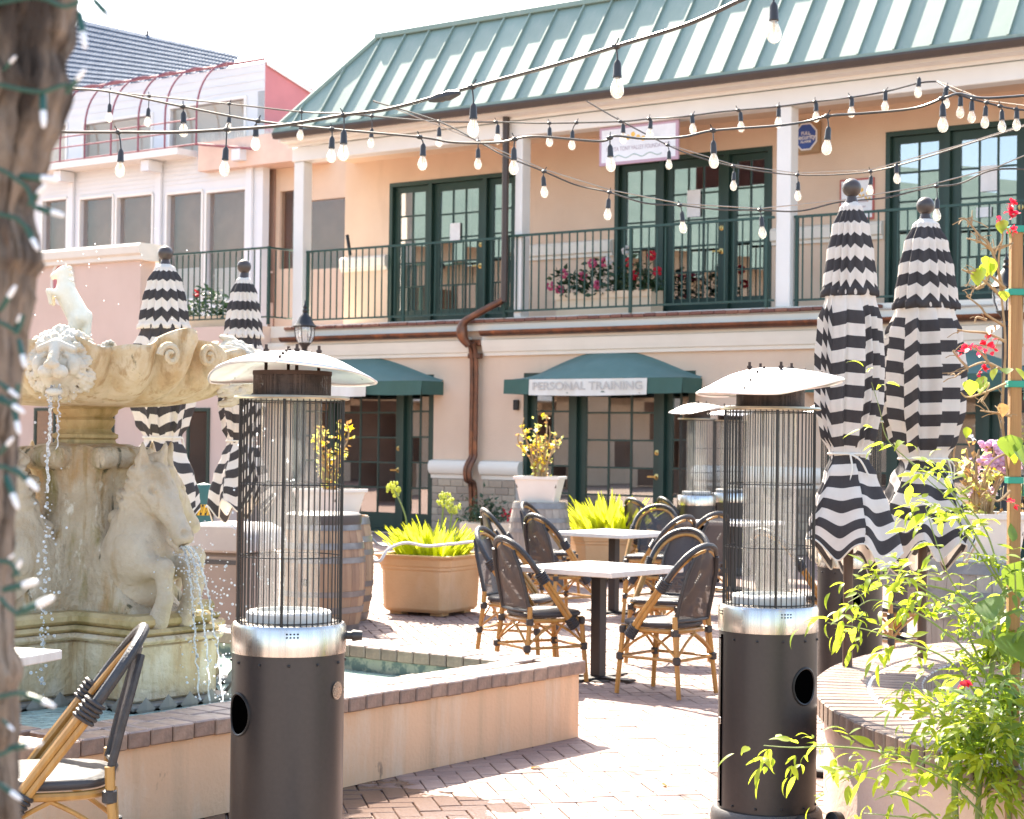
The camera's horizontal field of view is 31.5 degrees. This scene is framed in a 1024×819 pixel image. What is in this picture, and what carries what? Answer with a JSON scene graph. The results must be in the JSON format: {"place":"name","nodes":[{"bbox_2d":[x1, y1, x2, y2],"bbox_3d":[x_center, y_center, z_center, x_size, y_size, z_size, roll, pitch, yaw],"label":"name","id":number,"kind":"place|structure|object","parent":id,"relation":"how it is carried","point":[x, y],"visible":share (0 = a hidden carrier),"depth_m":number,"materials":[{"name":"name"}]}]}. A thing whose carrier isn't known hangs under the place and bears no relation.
{"place":"outdoors","nodes":[
{"label":"outdoors","id":0,"kind":"place"},
{"bbox_2d":[34,21,345,326],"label":"white building","id":1,"kind":"structure","parent":0,"point":[184,193],"depth_m":51.12,"materials":[{"name":"paint"}]},
{"bbox_2d":[40,196,67,250],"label":"window","id":2,"kind":"structure","parent":1,"relation":"in","point":[58,198],"depth_m":54.07,"materials":[{"name":"white paint"}]},
{"bbox_2d":[65,121,67,161],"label":"window","id":3,"kind":"structure","parent":1,"relation":"in","point":[66,124],"depth_m":54.85,"materials":[{"name":"white paint"}]},
{"bbox_2d":[78,194,114,247],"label":"window","id":4,"kind":"structure","parent":1,"relation":"in","point":[108,195],"depth_m":52.80,"materials":[{"name":"white paint"}]},
{"bbox_2d":[81,112,153,159],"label":"window","id":5,"kind":"structure","parent":1,"relation":"in","point":[151,113],"depth_m":53.44,"materials":[{"name":"white paint"}]},
{"bbox_2d":[114,192,153,244],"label":"window","id":6,"kind":"structure","parent":1,"relation":"in","point":[145,193],"depth_m":51.75,"materials":[{"name":"white paint"}]},
{"bbox_2d":[164,189,203,297],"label":"window","id":7,"kind":"structure","parent":1,"relation":"in","point":[191,270],"depth_m":50.80,"materials":[{"name":"white paint"}]},
{"bbox_2d":[168,95,246,148],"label":"window","id":8,"kind":"structure","parent":1,"relation":"in","point":[244,97],"depth_m":51.09,"materials":[{"name":"white paint"}]},
{"bbox_2d":[203,186,245,298],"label":"window","id":9,"kind":"structure","parent":1,"relation":"in","point":[220,281],"depth_m":50.01,"materials":[{"name":"white paint"}]},
{"bbox_2d":[196,483,213,522],"bbox_3d":[-2.587,1.203,15.181,0.250,1.180,0.250,1,-1,0],"label":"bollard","id":10,"kind":"object","parent":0,"point":[202,514],"visible":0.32,"depth_m":15.11,"materials":[{"name":"metal"}]},
{"bbox_2d":[79,0,572,89],"label":"sky","id":11,"kind":"structure","parent":0,"point":[308,40],"materials":[{"name":"white"}]},
{"bbox_2d":[63,0,781,176],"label":"string light","id":12,"kind":"object","parent":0,"point":[448,95],"visible":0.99,"depth_m":6.93,"materials":[{"name":"black rubber"}]},
{"bbox_2d":[75,77,935,146],"bbox_3d":[-0.373,-1.963,11.866,6.146,0.572,0.205,0,-1,13],"label":"string light","id":13,"kind":"object","parent":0,"point":[918,83],"visible":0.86,"depth_m":11.69,"materials":[{"name":"black rubber"}]},
{"bbox_2d":[74,88,1023,174],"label":"string light","id":14,"kind":"object","parent":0,"point":[942,114],"visible":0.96,"depth_m":8.54,"materials":[{"name":"black rubber"}]},
{"bbox_2d":[200,532,916,818],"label":"ground","id":15,"kind":"structure","parent":0,"point":[629,750],"depth_m":9.18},
{"bbox_2d":[16,647,61,666],"bbox_3d":[-2.246,1.284,6.729,0.800,0.740,0.800,0,-1,20],"label":"bistro table","id":16,"kind":"object","parent":15,"relation":"on","point":[31,656],"visible":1,"depth_m":6.88,"materials":[{"name":"white stone"}]},
{"bbox_2d":[0,0,78,818],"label":"tree trunk","id":17,"kind":"object","parent":15,"relation":"on","point":[38,39],"visible":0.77,"depth_m":2.03,"materials":[{"name":"brown plant"}]},
{"bbox_2d":[0,0,117,800],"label":"mini lights","id":18,"kind":"object","parent":17,"relation":"attached to","point":[16,329],"visible":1,"depth_m":1.97},
{"bbox_2d":[19,622,149,818],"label":"bistro chair","id":19,"kind":"object","parent":15,"relation":"on","point":[45,766],"visible":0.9,"depth_m":5.89,"materials":[{"name":"brown wood"}]},
{"bbox_2d":[18,243,292,521],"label":"terrace wing","id":20,"kind":"structure","parent":15,"relation":"on","point":[121,278],"depth_m":32.84,"materials":[{"name":"pink paint"}]},
{"bbox_2d":[33,408,55,444],"bbox_3d":[-8.929,1.159,34.619,0.631,2.380,0.040,0,-1,37],"label":"window","id":21,"kind":"structure","parent":20,"relation":"in","point":[41,415],"depth_m":34.69,"materials":[{"name":"grey glass"}]},
{"bbox_2d":[186,408,209,483],"bbox_3d":[-5.558,0.746,32.091,0.577,1.550,0.040,0,-1,37],"label":"window","id":22,"kind":"structure","parent":20,"relation":"in","point":[198,431],"depth_m":32.07,"materials":[{"name":"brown glass"}]},
{"bbox_2d":[189,283,228,326],"bbox_3d":[-5.339,-1.855,32.502,1.832,0.807,0.822,0,-1,37],"label":"flower box","id":23,"kind":"object","parent":20,"relation":"on","point":[207,323],"visible":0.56,"depth_m":32.50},
{"bbox_2d":[130,246,200,514],"bbox_3d":[-2.151,0.363,11.087,0.566,2.734,0.540,2,-1,-40],"label":"patio umbrella","id":24,"kind":"object","parent":15,"relation":"on","point":[164,301],"visible":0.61,"depth_m":11.02,"materials":[{"name":"multicoloured fabric"}]},
{"bbox_2d":[181,521,286,624],"bbox_3d":[-1.970,1.272,12.580,0.620,0.970,0.580,0,-1,20],"label":"planter","id":25,"kind":"object","parent":15,"relation":"on","point":[221,537],"visible":0.32,"depth_m":12.32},
{"bbox_2d":[206,260,275,619],"bbox_3d":[-1.762,0.384,11.795,0.540,2.724,0.540,1,-1,-20],"label":"patio umbrella","id":26,"kind":"object","parent":15,"relation":"on","point":[243,321],"visible":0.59,"depth_m":11.72,"materials":[{"name":"multicoloured fabric"}]},
{"bbox_2d":[208,344,377,818],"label":"patio heater","id":27,"kind":"object","parent":15,"relation":"on","point":[287,715],"visible":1,"depth_m":6.33,"materials":[{"name":"metal"}]},
{"bbox_2d":[19,624,585,818],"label":"fountain basin","id":28,"kind":"object","parent":15,"relation":"on","point":[430,707],"visible":0.59,"depth_m":8.49,"materials":[{"name":"paint"}]},
{"bbox_2d":[13,324,268,713],"bbox_3d":[-2.191,0.620,9.279,1.719,2.032,1.715,0,-1,37],"label":"stone fountain","id":29,"kind":"object","parent":28,"relation":"on","point":[122,512],"visible":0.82,"depth_m":8.87,"materials":[{"name":"stone"}]},
{"bbox_2d":[45,385,52,492],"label":"water stream","id":30,"kind":"structure","parent":29,"relation":"attached to","point":[49,437],"depth_m":8.35,"materials":[{"name":"clear liquid"}]},
{"bbox_2d":[55,386,59,449],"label":"water stream","id":31,"kind":"structure","parent":29,"relation":"attached to","point":[58,420],"depth_m":8.37,"materials":[{"name":"clear liquid"}]},
{"bbox_2d":[46,262,92,337],"bbox_3d":[-2.274,-0.463,9.297,0.291,0.582,0.291,1,-1,0],"label":"horse figurine","id":32,"kind":"object","parent":29,"relation":"on","point":[76,311],"visible":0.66,"depth_m":9.26,"materials":[{"name":"stone"}]},
{"bbox_2d":[180,546,201,699],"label":"water stream","id":33,"kind":"structure","parent":29,"relation":"attached to","point":[189,571],"depth_m":8.75,"materials":[{"name":"clear liquid"}]},
{"bbox_2d":[185,546,210,700],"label":"water stream","id":34,"kind":"structure","parent":29,"relation":"attached to","point":[197,577],"depth_m":8.74,"materials":[{"name":"clear liquid"}]},
{"bbox_2d":[187,545,223,700],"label":"water stream","id":35,"kind":"structure","parent":29,"relation":"attached to","point":[204,576],"depth_m":8.72,"materials":[{"name":"clear liquid"}]},
{"bbox_2d":[20,655,399,728],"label":"water","id":36,"kind":"structure","parent":28,"relation":"in","point":[47,717],"depth_m":8.62,"materials":[{"name":"liquid"}]},
{"bbox_2d":[29,228,294,703],"bbox_3d":[-1.661,0.308,8.721,1.579,2.446,0.970,1,-1,0],"label":"water spray","id":37,"kind":"object","parent":36,"relation":"on","point":[41,679],"visible":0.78,"depth_m":8.56,"materials":[{"name":"clear liquid"}]},
{"bbox_2d":[293,300,316,488],"bbox_3d":[-2.475,0.301,21.497,0.281,3.198,0.281,1,-1,0],"label":"lantern lamp","id":38,"kind":"object","parent":15,"relation":"on","point":[304,320],"visible":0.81,"depth_m":21.47,"materials":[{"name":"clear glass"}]},
{"bbox_2d":[283,511,365,630],"bbox_3d":[-1.528,1.313,14.680,0.684,0.970,0.684,2,-1,-40],"label":"wine barrel","id":39,"kind":"object","parent":15,"relation":"on","point":[353,579],"visible":0.54,"depth_m":14.43,"materials":[{"name":"brown wood"}]},
{"bbox_2d":[292,488,367,511],"bbox_3d":[-1.579,0.813,15.688,0.494,0.250,0.494,0,-1,30],"label":"flower pot","id":40,"kind":"object","parent":39,"relation":"on","point":[352,500],"visible":0.58,"depth_m":15.54,"materials":[{"name":"ceramic"}]},
{"bbox_2d":[311,419,354,489],"bbox_3d":[-1.554,0.425,15.713,0.382,0.695,0.508,1,-1,0],"label":"flowering plant","id":41,"kind":"object","parent":40,"relation":"on","point":[348,428],"visible":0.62,"depth_m":15.66,"materials":[{"name":"yellow plant"}]},
{"bbox_2d":[360,515,373,620],"bbox_3d":[-1.536,1.364,15.679,0.684,0.900,0.684,1,-1,-10],"label":"wine barrel","id":42,"kind":"object","parent":15,"relation":"on","point":[368,548],"visible":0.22,"depth_m":15.56,"materials":[{"name":"brown wood"}]},
{"bbox_2d":[372,537,387,546],"bbox_3d":[-1.167,1.126,15.683,0.187,0.128,0.012,1,-1,0],"label":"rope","id":43,"kind":"object","parent":42,"relation":"hanging from","point":[376,543],"visible":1,"depth_m":15.68,"materials":[{"name":"white fabric"}]},
{"bbox_2d":[374,540,497,607],"bbox_3d":[-0.659,1.451,15.871,1.223,0.618,0.220,1,-1,-23],"label":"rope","id":44,"kind":"object","parent":42,"relation":"hanging from","point":[419,545],"visible":0.64,"depth_m":15.81,"materials":[{"name":"fabric"}]},
{"bbox_2d":[373,551,478,616],"bbox_3d":[-0.732,1.565,16.376,0.840,0.538,0.840,0,-1,27],"label":"lily planter","id":45,"kind":"object","parent":15,"relation":"on","point":[441,586],"visible":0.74,"depth_m":16.08,"materials":[{"name":"ceramic"}]},
{"bbox_2d":[374,481,482,555],"bbox_3d":[-0.750,1.003,16.402,1.002,0.704,1.000,0,-1,27],"label":"lily plant","id":46,"kind":"object","parent":45,"relation":"on","point":[426,535],"visible":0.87,"depth_m":16.22,"materials":[{"name":"green plant"}]},
{"bbox_2d":[452,483,511,551],"bbox_3d":[-0.366,1.476,24.464,1.267,1.000,0.630,1,-1,0],"label":"planter box","id":47,"kind":"object","parent":15,"relation":"on","point":[475,513],"visible":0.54,"depth_m":24.42,"materials":[{"name":"green plant"}]},
{"bbox_2d":[479,507,543,613],"bbox_3d":[-0.018,1.370,16.567,0.558,0.951,0.505,1,-1,-15],"label":"bistro chair","id":48,"kind":"object","parent":15,"relation":"on","point":[486,517],"visible":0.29,"depth_m":16.38,"materials":[{"name":"black wicker"}]},
{"bbox_2d":[473,526,558,657],"bbox_3d":[0.012,1.309,12.897,0.558,0.951,0.505,0,-1,20],"label":"bistro chair","id":49,"kind":"object","parent":15,"relation":"on","point":[483,545],"visible":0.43,"depth_m":12.82,"materials":[{"name":"brown wood"}]},
{"bbox_2d":[508,501,570,585],"bbox_3d":[0.298,1.455,19.779,0.684,0.900,0.684,1,-1,-10],"label":"wine barrel","id":50,"kind":"object","parent":15,"relation":"on","point":[555,514],"visible":0.37,"depth_m":19.55,"materials":[{"name":"grey wood"}]},
{"bbox_2d":[513,476,566,502],"bbox_3d":[0.305,0.879,19.788,0.514,0.300,0.514,0,-1,12],"label":"flower pot","id":51,"kind":"object","parent":50,"relation":"on","point":[547,489],"visible":0.92,"depth_m":19.58,"materials":[{"name":"ceramic"}]},
{"bbox_2d":[515,413,563,476],"bbox_3d":[0.327,0.443,19.837,0.476,0.820,0.475,1,-1,-40],"label":"flowering plant","id":52,"kind":"object","parent":51,"relation":"on","point":[540,468],"visible":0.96,"depth_m":19.79,"materials":[{"name":"yellow plant"}]},
{"bbox_2d":[492,535,588,681],"bbox_3d":[0.159,1.293,11.857,0.558,0.951,0.505,1,-1,-28],"label":"bistro chair","id":53,"kind":"object","parent":15,"relation":"on","point":[516,601],"visible":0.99,"depth_m":11.72,"materials":[{"name":"wicker"}]},
{"bbox_2d":[520,501,579,593],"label":"bistro chair","id":54,"kind":"object","parent":15,"relation":"on","point":[526,508],"visible":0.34,"depth_m":18.26,"materials":[{"name":"brown wood"}]},
{"bbox_2d":[523,513,590,607],"bbox_3d":[0.385,1.358,15.551,0.558,0.951,0.505,1,-1,-35],"label":"bistro chair","id":55,"kind":"object","parent":15,"relation":"on","point":[538,546],"visible":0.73,"depth_m":15.40,"materials":[{"name":"brown wood"}]},
{"bbox_2d":[521,561,682,681],"bbox_3d":[0.572,1.406,11.978,0.800,0.740,0.800,0,-1,40],"label":"bistro table","id":56,"kind":"object","parent":15,"relation":"on","point":[599,573],"visible":0.88,"depth_m":11.94,"materials":[{"name":"white stone"}]},
{"bbox_2d":[570,528,638,580],"bbox_3d":[1.087,1.647,20.576,1.090,0.558,1.090,1,-1,-10],"label":"lily planter","id":57,"kind":"object","parent":15,"relation":"on","point":[590,549],"visible":0.08,"depth_m":20.10,"materials":[{"name":"ceramic"}]},
{"bbox_2d":[568,490,656,529],"bbox_3d":[1.121,1.157,20.612,1.281,0.546,1.316,1,-1,-10],"label":"lily plant","id":58,"kind":"object","parent":57,"relation":"on","point":[599,515],"visible":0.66,"depth_m":20.26,"materials":[{"name":"green plant"}]},
{"bbox_2d":[553,529,660,614],"bbox_3d":[0.931,1.487,16.578,0.800,0.740,0.800,0,-1,40],"label":"bistro table","id":59,"kind":"object","parent":15,"relation":"on","point":[614,536],"visible":0.78,"depth_m":16.53,"materials":[{"name":"white stone"}]},
{"bbox_2d":[622,497,659,584],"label":"bistro chair","id":60,"kind":"object","parent":15,"relation":"on","point":[632,507],"visible":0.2,"depth_m":20.05,"materials":[{"name":"black wicker"}]},
{"bbox_2d":[622,504,677,601],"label":"bistro chair","id":61,"kind":"object","parent":15,"relation":"on","point":[656,519],"visible":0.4,"depth_m":18.03,"materials":[{"name":"black wicker"}]},
{"bbox_2d":[621,514,696,622],"bbox_3d":[1.296,1.371,15.646,0.558,0.951,0.505,0,-1,42],"label":"bistro chair","id":62,"kind":"object","parent":15,"relation":"on","point":[678,522],"visible":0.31,"depth_m":15.49,"materials":[{"name":"brown wood"}]},
{"bbox_2d":[614,543,718,699],"bbox_3d":[0.992,1.294,11.300,0.558,0.951,0.505,0,-1,38],"label":"bistro chair","id":63,"kind":"object","parent":15,"relation":"on","point":[694,604],"visible":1,"depth_m":11.17,"materials":[{"name":"brown wood"}]},
{"bbox_2d":[624,527,710,662],"bbox_3d":[1.128,1.323,12.921,0.505,0.951,0.558,0,-1,34],"label":"bistro chair","id":64,"kind":"object","parent":15,"relation":"on","point":[678,547],"visible":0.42,"depth_m":13.09,"materials":[{"name":"black wicker"}]},
{"bbox_2d":[656,496,679,564],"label":"bistro chair","id":65,"kind":"object","parent":15,"relation":"on","point":[662,500],"visible":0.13,"depth_m":20.39,"materials":[{"name":"brown wood"}]},
{"bbox_2d":[659,511,729,612],"bbox_3d":[1.695,1.391,16.541,0.505,0.951,0.558,2,-1,-40],"label":"bistro chair","id":66,"kind":"object","parent":15,"relation":"on","point":[712,530],"visible":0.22,"depth_m":16.36,"materials":[{"name":"black wicker"}]},
{"bbox_2d":[668,401,723,581],"bbox_3d":[2.070,0.918,20.389,0.649,2.029,0.649,0,-1,20],"label":"patio heater","id":67,"kind":"object","parent":15,"relation":"on","point":[698,505],"visible":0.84,"depth_m":20.25,"materials":[{"name":"silver metal"}]},
{"bbox_2d":[711,403,752,574],"bbox_3d":[2.586,0.945,21.587,0.649,2.029,0.649,1,-1,-20],"label":"patio heater","id":68,"kind":"object","parent":15,"relation":"on","point":[718,493],"visible":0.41,"depth_m":21.44,"materials":[{"name":"black metal"}]},
{"bbox_2d":[696,519,784,591],"bbox_3d":[2.327,1.548,19.177,0.800,0.740,0.800,0,-1,40],"label":"bistro table","id":69,"kind":"object","parent":15,"relation":"on","point":[736,549],"visible":0.38,"depth_m":19.13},
{"bbox_2d":[695,362,844,818],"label":"patio heater","id":70,"kind":"object","parent":15,"relation":"on","point":[767,682],"visible":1,"depth_m":7.26,"materials":[{"name":"black metal"}]},
{"bbox_2d":[750,528,816,604],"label":"bistro chair","id":71,"kind":"object","parent":15,"relation":"on","point":[779,574],"visible":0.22,"depth_m":13.20,"materials":[{"name":"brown wood"}]},
{"bbox_2d":[803,405,883,676],"bbox_3d":[2.104,0.833,11.291,0.607,1.896,0.606,2,-1,-40],"label":"patio heater","id":72,"kind":"object","parent":15,"relation":"on","point":[827,577],"visible":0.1,"depth_m":11.14,"materials":[{"name":"black metal"}]},
{"bbox_2d":[806,178,903,777],"bbox_3d":[1.626,0.309,8.746,0.540,2.854,0.540,1,-1,-10],"label":"patio umbrella","id":73,"kind":"object","parent":15,"relation":"on","point":[853,515],"visible":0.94,"depth_m":8.65,"materials":[{"name":"multicoloured fabric"}]},
{"bbox_2d":[717,361,1023,818],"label":"jasmine vine","id":74,"kind":"object","parent":15,"relation":"on","point":[988,716],"visible":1,"depth_m":6.00,"materials":[{"name":"green plant"}]},
{"bbox_2d":[817,638,1023,818],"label":"round planter","id":75,"kind":"object","parent":15,"relation":"on","point":[849,699],"visible":0.58,"depth_m":7.30,"materials":[{"name":"paint"}]},
{"bbox_2d":[882,197,976,657],"bbox_3d":[2.067,0.336,9.134,0.548,2.824,0.566,0,-1,15],"label":"patio umbrella","id":76,"kind":"object","parent":15,"relation":"on","point":[924,410],"visible":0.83,"depth_m":9.03,"materials":[{"name":"multicoloured fabric"}]},
{"bbox_2d":[927,558,1023,643],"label":"wine barrel","id":77,"kind":"object","parent":15,"relation":"on","point":[969,572],"visible":0.2,"depth_m":10.41,"materials":[{"name":"grey wood"}]},
{"bbox_2d":[956,511,1023,562],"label":"flower pot","id":78,"kind":"object","parent":77,"relation":"on","point":[997,534],"visible":0.16,"depth_m":10.45,"materials":[{"name":"ceramic"}]},
{"bbox_2d":[952,434,1022,513],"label":"flowering plant","id":79,"kind":"object","parent":78,"relation":"in","point":[977,498],"visible":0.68,"depth_m":10.62,"materials":[{"name":"pink plant"}]},
{"bbox_2d":[989,251,1008,511],"bbox_3d":[3.670,0.328,13.497,0.251,3.026,0.251,1,-1,0],"label":"lantern lamp","id":80,"kind":"object","parent":15,"relation":"on","point":[1004,271],"visible":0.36,"depth_m":13.48,"materials":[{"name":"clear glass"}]},
{"bbox_2d":[1004,225,1023,818],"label":"wooden stake","id":81,"kind":"object","parent":15,"relation":"on","point":[1014,480],"visible":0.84,"depth_m":6.08,"materials":[{"name":"brown wood"}]},
{"bbox_2d":[942,198,1023,688],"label":"bougainvillea","id":82,"kind":"object","parent":81,"relation":"attached to","point":[1011,447],"visible":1,"depth_m":6.00,"materials":[{"name":"green plant"}]},
{"bbox_2d":[267,0,1023,558],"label":"courtyard building","id":83,"kind":"structure","parent":0,"point":[451,260],"depth_m":28.49,"materials":[{"name":"paint"}]},
{"bbox_2d":[338,395,399,528],"bbox_3d":[-2.416,0.741,30.467,1.462,2.471,0.112,0,-1,37],"label":"french door","id":84,"kind":"structure","parent":83,"relation":"in","point":[377,519],"depth_m":30.35,"materials":[{"name":"green paint"}]},
{"bbox_2d":[331,358,443,396],"bbox_3d":[-2.783,-0.552,30.302,3.754,0.709,0.584,0,-1,37],"label":"awning","id":85,"kind":"object","parent":83,"relation":"attached to","point":[391,377],"visible":0.38,"depth_m":29.61,"materials":[{"name":"teal fabric"}]},
{"bbox_2d":[433,180,481,319],"bbox_3d":[-0.920,-2.695,31.158,1.102,2.441,0.112,0,-1,37],"label":"french door","id":86,"kind":"structure","parent":83,"relation":"in","point":[454,227],"depth_m":31.24,"materials":[{"name":"green paint"}]},
{"bbox_2d":[513,400,518,409],"bbox_3d":[0.065,-0.072,28.476,0.090,0.160,0.059,0,-1,37],"label":"door sensor","id":87,"kind":"object","parent":83,"relation":"attached to","point":[515,404],"depth_m":28.45,"materials":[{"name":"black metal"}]},
{"bbox_2d":[503,353,701,395],"bbox_3d":[1.317,-0.554,27.213,3.221,0.709,0.584,0,-1,37],"label":"awning","id":88,"kind":"object","parent":83,"relation":"attached to","point":[602,374],"visible":1,"depth_m":26.98,"materials":[{"name":"teal fabric"}]},
{"bbox_2d":[547,245,663,315],"bbox_3d":[1.483,-1.965,27.859,2.102,1.039,0.723,0,-1,40],"label":"flower box","id":89,"kind":"object","parent":83,"relation":"on","point":[635,295],"visible":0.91,"depth_m":27.76,"materials":[{"name":"plant"}]},
{"bbox_2d":[578,377,658,512],"bbox_3d":[1.618,0.739,27.429,1.482,2.471,0.112,0,-1,37],"label":"french door","id":90,"kind":"structure","parent":83,"relation":"in","point":[583,412],"depth_m":27.57,"materials":[{"name":"green paint"}]},
{"bbox_2d":[599,119,679,166],"bbox_3d":[1.906,-4.054,27.285,1.412,0.688,0.054,0,-1,37],"label":"hanging sign","id":91,"kind":"object","parent":83,"relation":"hanging from","point":[629,151],"visible":0.86,"depth_m":27.25,"materials":[{"name":"white metal"}]},
{"bbox_2d":[665,156,723,310],"bbox_3d":[2.858,-2.697,28.312,1.082,2.441,0.112,0,-1,37],"label":"french door","id":92,"kind":"structure","parent":83,"relation":"in","point":[693,196],"depth_m":28.37,"materials":[{"name":"green paint"}]},
{"bbox_2d":[798,120,820,154],"bbox_3d":[4.402,-4.052,27.035,0.431,0.478,0.105,0,-1,37],"label":"alarm box","id":93,"kind":"object","parent":83,"relation":"attached to","point":[809,137],"visible":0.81,"depth_m":26.96,"materials":[{"name":"blue metal"}]},
{"bbox_2d":[840,177,874,218],"bbox_3d":[5.050,-3.079,26.560,0.554,0.611,0.044,0,-1,37],"label":"wall poster","id":94,"kind":"object","parent":83,"relation":"attached to","point":[868,205],"depth_m":26.46,"materials":[{"name":"white paper"}]},
{"bbox_2d":[805,350,1023,391],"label":"awning","id":95,"kind":"object","parent":83,"relation":"attached to","point":[972,357],"visible":0.09,"depth_m":23.51,"materials":[{"name":"teal fabric"}]},
{"bbox_2d":[952,373,982,507],"bbox_3d":[5.755,0.737,24.311,1.202,2.471,0.112,0,-1,37],"label":"french door","id":96,"kind":"structure","parent":83,"relation":"in","point":[978,414],"depth_m":24.02,"materials":[{"name":"green paint"}]},
{"bbox_2d":[951,125,1023,299],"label":"french door","id":97,"kind":"structure","parent":83,"relation":"in","point":[989,181],"depth_m":25.51,"materials":[{"name":"green paint"}]},
{"bbox_2d":[373,100,1023,238],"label":"string light","id":98,"kind":"object","parent":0,"point":[680,205],"visible":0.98,"depth_m":10.61,"materials":[{"name":"plastic"}]},
{"bbox_2d":[586,101,1023,199],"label":"string light","id":99,"kind":"object","parent":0,"point":[870,171],"visible":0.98,"depth_m":11.97,"materials":[{"name":"plastic"}]},
{"bbox_2d":[882,576,916,642],"bbox_3d":[3.130,1.481,14.578,0.800,0.740,0.800,0,-1,38],"label":"bistro table","id":100,"kind":"object","parent":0,"point":[903,629],"visible":0.16,"depth_m":14.54,"materials":[{"name":"metal"}]},
{"bbox_2d":[882,554,932,648],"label":"bistro chair","id":101,"kind":"object","parent":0,"point":[893,609],"visible":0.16,"depth_m":12.33,"materials":[{"name":"brown wood"}]},
{"bbox_2d":[936,80,1023,130],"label":"string light","id":102,"kind":"object","parent":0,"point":[1016,109],"visible":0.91,"depth_m":10.34,"materials":[{"name":"plastic"}]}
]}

